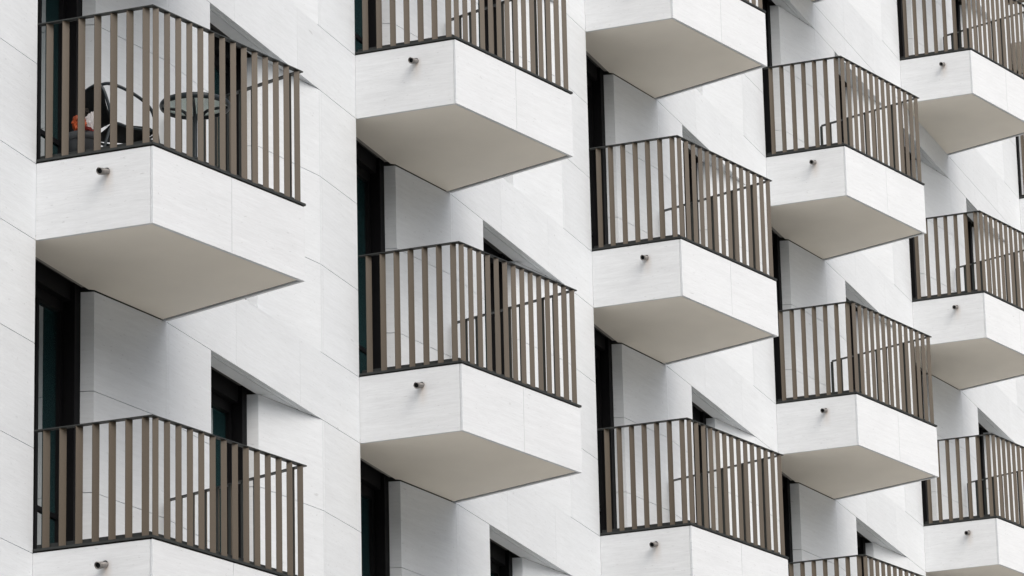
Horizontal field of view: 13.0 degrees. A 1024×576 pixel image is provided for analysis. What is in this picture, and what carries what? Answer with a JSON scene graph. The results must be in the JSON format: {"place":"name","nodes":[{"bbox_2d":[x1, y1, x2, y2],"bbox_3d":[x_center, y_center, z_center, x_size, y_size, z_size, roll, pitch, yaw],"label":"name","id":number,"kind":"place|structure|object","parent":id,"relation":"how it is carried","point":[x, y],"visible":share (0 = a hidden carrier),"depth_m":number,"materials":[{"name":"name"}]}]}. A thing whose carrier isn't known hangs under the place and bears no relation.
{"place":"outdoors","nodes":[
{"label":"outdoors","id":0,"kind":"place"},
{"bbox_2d":[0,0,1023,575],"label":"apartment building","id":1,"kind":"structure","parent":0,"point":[276,372],"depth_m":43.06,"materials":[{"name":"stone"}]},
{"bbox_2d":[32,260,79,553],"bbox_3d":[-3.750,0.921,35.038,0.195,2.750,1.333,-7,-18,19],"label":"door","id":2,"kind":"structure","parent":1,"relation":"in","point":[57,299],"depth_m":35.50,"materials":[{"name":"black glass"}]},
{"bbox_2d":[36,0,81,163],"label":"door","id":3,"kind":"structure","parent":1,"relation":"in","point":[48,10],"depth_m":36.31,"materials":[{"name":"black glass"}]},
{"bbox_2d":[33,414,306,575],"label":"balcony","id":4,"kind":"structure","parent":1,"relation":"attached to","point":[147,552],"depth_m":33.97,"materials":[{"name":"stone"}]},
{"bbox_2d":[35,4,305,320],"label":"balcony","id":5,"kind":"structure","parent":1,"relation":"attached to","point":[156,228],"depth_m":35.01,"materials":[{"name":"concrete"}]},
{"bbox_2d":[69,130,93,151],"bbox_3d":[-3.339,-1.055,34.989,0.280,0.278,0.280,-7,-18,19],"label":"planter","id":6,"kind":"object","parent":5,"relation":"on","point":[89,139],"visible":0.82,"depth_m":34.90,"materials":[{"name":"grey plastic"}]},
{"bbox_2d":[71,108,89,130],"bbox_3d":[-3.360,-1.298,35.060,0.146,0.226,0.156,-1,-17,0],"label":"flower","id":7,"kind":"object","parent":6,"relation":"on","point":[74,122],"visible":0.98,"depth_m":35.00,"materials":[{"name":"orange plant"}]},
{"bbox_2d":[85,111,93,128],"bbox_3d":[-3.277,-1.278,35.041,0.119,0.233,0.112,-7,-18,19],"label":"flower","id":8,"kind":"object","parent":6,"relation":"on","point":[89,117],"visible":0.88,"depth_m":35.00,"materials":[{"name":"white plant"}]},
{"bbox_2d":[85,126,93,130],"bbox_3d":[-3.302,-1.215,34.980,0.130,0.066,0.229,-7,-18,19],"label":"flower","id":9,"kind":"object","parent":6,"relation":"on","point":[88,128],"visible":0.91,"depth_m":34.92,"materials":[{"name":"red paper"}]},
{"bbox_2d":[85,82,159,146],"bbox_3d":[-3.109,-1.186,35.429,0.570,0.759,0.562,9,-20,-30],"label":"patio chair","id":10,"kind":"object","parent":5,"relation":"on","point":[105,119],"visible":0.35,"depth_m":35.31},
{"bbox_2d":[159,92,229,157],"bbox_3d":[-2.511,-1.121,35.629,0.569,0.728,0.569,-7,-18,19],"label":"bistro table","id":11,"kind":"object","parent":5,"relation":"on","point":[194,105],"visible":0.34,"depth_m":35.64,"materials":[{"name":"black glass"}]},
{"bbox_2d":[210,27,240,174],"bbox_3d":[-2.666,-1.154,38.925,0.195,2.750,1.343,-7,-18,19],"label":"window","id":12,"kind":"structure","parent":1,"relation":"in","point":[216,40],"depth_m":39.55,"materials":[{"name":"black glass"}]},
{"bbox_2d":[211,369,246,557],"bbox_3d":[-2.596,1.808,38.014,0.195,2.750,1.343,-7,-18,19],"label":"window","id":13,"kind":"structure","parent":1,"relation":"in","point":[228,399],"depth_m":38.64,"materials":[{"name":"black glass"}]},
{"bbox_2d":[354,0,375,54],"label":"door","id":14,"kind":"structure","parent":1,"relation":"in","point":[357,3],"depth_m":43.07,"materials":[{"name":"black glass"}]},
{"bbox_2d":[356,142,384,376],"bbox_3d":[-1.521,-0.273,41.881,0.195,2.750,1.333,-7,-18,19],"label":"door","id":15,"kind":"structure","parent":1,"relation":"in","point":[370,168],"depth_m":42.43,"materials":[{"name":"black glass"}]},
{"bbox_2d":[360,461,389,575],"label":"door","id":16,"kind":"structure","parent":1,"relation":"in","point":[374,484],"depth_m":41.61,"materials":[{"name":"black glass"}]},
{"bbox_2d":[355,0,572,192],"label":"balcony","id":17,"kind":"structure","parent":1,"relation":"attached to","point":[449,111],"depth_m":41.89,"materials":[{"name":"concrete"}]},
{"bbox_2d":[358,241,581,502],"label":"balcony","id":18,"kind":"structure","parent":1,"relation":"attached to","point":[455,428],"depth_m":40.92,"materials":[{"name":"stone"}]},
{"bbox_2d":[478,0,496,54],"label":"window","id":19,"kind":"structure","parent":1,"relation":"in","point":[485,1],"depth_m":46.39,"materials":[{"name":"black glass"}]},
{"bbox_2d":[483,241,504,373],"bbox_3d":[-0.368,0.615,44.857,0.195,2.750,1.343,-7,-18,19],"label":"window","id":20,"kind":"structure","parent":1,"relation":"in","point":[486,247],"depth_m":45.47,"materials":[{"name":"black glass"}]},
{"bbox_2d":[490,541,512,575],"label":"window","id":21,"kind":"structure","parent":1,"relation":"in","point":[500,559],"depth_m":44.68,"materials":[{"name":"black glass"}]},
{"bbox_2d":[586,57,607,251],"bbox_3d":[0.708,-1.466,48.724,0.195,2.750,1.333,-7,-18,19],"label":"door","id":22,"kind":"structure","parent":1,"relation":"in","point":[595,87],"depth_m":49.30,"materials":[{"name":"black glass"}]},
{"bbox_2d":[594,328,616,535],"bbox_3d":[0.778,1.497,47.814,0.195,2.750,1.333,-7,-18,19],"label":"door","id":23,"kind":"structure","parent":1,"relation":"in","point":[603,352],"depth_m":48.38,"materials":[{"name":"black glass"}]},
{"bbox_2d":[585,0,766,99],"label":"balcony","id":24,"kind":"structure","parent":1,"relation":"attached to","point":[658,49],"depth_m":48.95,"materials":[{"name":"concrete"}]},
{"bbox_2d":[589,135,778,364],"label":"balcony","id":25,"kind":"structure","parent":1,"relation":"attached to","point":[675,297],"depth_m":47.77,"materials":[{"name":"concrete"}]},
{"bbox_2d":[683,148,699,243],"bbox_3d":[1.861,-0.578,51.701,0.195,2.750,1.343,-7,-18,19],"label":"window","id":26,"kind":"structure","parent":1,"relation":"in","point":[690,171],"depth_m":52.41,"materials":[{"name":"black glass"}]},
{"bbox_2d":[597,417,788,575],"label":"balcony","id":27,"kind":"structure","parent":1,"relation":"attached to","point":[685,546],"depth_m":46.73,"materials":[{"name":"stone"}]},
{"bbox_2d":[692,405,709,527],"bbox_3d":[1.931,2.384,50.790,0.195,2.750,1.343,-7,-18,19],"label":"window","id":28,"kind":"structure","parent":1,"relation":"in","point":[699,416],"depth_m":51.48,"materials":[{"name":"black glass"}]},
{"bbox_2d":[762,0,771,154],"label":"door","id":29,"kind":"structure","parent":1,"relation":"in","point":[765,3],"depth_m":56.08,"materials":[{"name":"black glass"}]},
{"bbox_2d":[772,232,781,403],"bbox_3d":[3.007,0.304,54.657,0.195,2.750,1.333,-7,-18,19],"label":"door","id":30,"kind":"structure","parent":1,"relation":"in","point":[775,238],"depth_m":55.23,"materials":[{"name":"black glass"}]},
{"bbox_2d":[782,476,792,575],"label":"door","id":31,"kind":"structure","parent":1,"relation":"in","point":[785,481],"depth_m":54.44,"materials":[{"name":"black glass"}]},
{"bbox_2d":[839,81,843,141],"bbox_3d":[4.090,-1.771,58.544,0.195,2.750,1.343,-7,-18,19],"label":"window","id":32,"kind":"structure","parent":1,"relation":"in","point":[839,81],"depth_m":59.26,"materials":[{"name":"black glass"}]},
{"bbox_2d":[763,56,925,259],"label":"balcony","id":33,"kind":"structure","parent":1,"relation":"attached to","point":[829,199],"depth_m":54.62,"materials":[{"name":"concrete"}]},
{"bbox_2d":[849,305,854,389],"bbox_3d":[4.160,1.191,57.633,0.195,2.750,1.343,-7,-18,19],"label":"window","id":34,"kind":"structure","parent":1,"relation":"in","point":[849,305],"depth_m":58.30,"materials":[{"name":"black glass"}]},
{"bbox_2d":[788,554,922,575],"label":"balcony","id":35,"kind":"structure","parent":1,"relation":"attached to","point":[836,567],"depth_m":52.77,"materials":[{"name":"metal"}]},
{"bbox_2d":[776,301,938,499],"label":"balcony","id":36,"kind":"structure","parent":1,"relation":"attached to","point":[841,443],"depth_m":53.69,"materials":[{"name":"stone"}]},
{"bbox_2d":[857,534,865,575],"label":"window","id":37,"kind":"structure","parent":1,"relation":"in","point":[861,547],"depth_m":57.50,"materials":[{"name":"black glass"}]},
{"bbox_2d":[897,0,904,57],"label":"door","id":38,"kind":"structure","parent":1,"relation":"in","point":[899,2],"depth_m":62.89,"materials":[{"name":"black glass"}]},
{"bbox_2d":[905,153,916,301],"bbox_3d":[5.236,-0.890,61.500,0.195,2.750,1.333,-7,-18,19],"label":"door","id":39,"kind":"structure","parent":1,"relation":"in","point":[911,240],"depth_m":61.87,"materials":[{"name":"black glass"}]},
{"bbox_2d":[916,368,928,526],"bbox_3d":[5.305,2.073,60.589,0.195,2.750,1.333,-7,-18,19],"label":"door","id":40,"kind":"structure","parent":1,"relation":"in","point":[923,483],"depth_m":60.91,"materials":[{"name":"black glass"}]},
{"bbox_2d":[955,0,960,47],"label":"window","id":41,"kind":"structure","parent":1,"relation":"in","point":[957,2],"depth_m":66.24,"materials":[{"name":"black glass"}]},
{"bbox_2d":[900,0,1023,154],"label":"balcony","id":42,"kind":"structure","parent":1,"relation":"attached to","point":[968,95],"depth_m":61.49,"materials":[{"name":"concrete"}]},
{"bbox_2d":[912,210,1023,390],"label":"balcony","id":43,"kind":"structure","parent":1,"relation":"attached to","point":[977,338],"depth_m":60.40,"materials":[{"name":"stone"}]},
{"bbox_2d":[967,221,973,289],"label":"window","id":44,"kind":"structure","parent":1,"relation":"in","point":[970,239],"depth_m":65.20,"materials":[{"name":"black glass"}]},
{"bbox_2d":[924,433,1023,575],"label":"balcony","id":45,"kind":"structure","parent":1,"relation":"attached to","point":[986,544],"depth_m":59.33,"materials":[{"name":"stone"}]},
{"bbox_2d":[978,426,985,514],"bbox_3d":[6.458,2.960,63.566,0.195,2.750,1.343,-7,-18,19],"label":"window","id":46,"kind":"structure","parent":1,"relation":"in","point":[982,457],"depth_m":64.27,"materials":[{"name":"black glass"}]},
{"bbox_2d":[1016,136,1021,198],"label":"door","id":47,"kind":"structure","parent":1,"relation":"in","point":[1017,139],"depth_m":68.82,"materials":[{"name":"black glass"}]},
{"bbox_2d":[1019,135,1023,238],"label":"balcony","id":48,"kind":"structure","parent":1,"relation":"attached to","point":[1021,200],"depth_m":67.27,"materials":[{"name":"concrete"}]}
]}

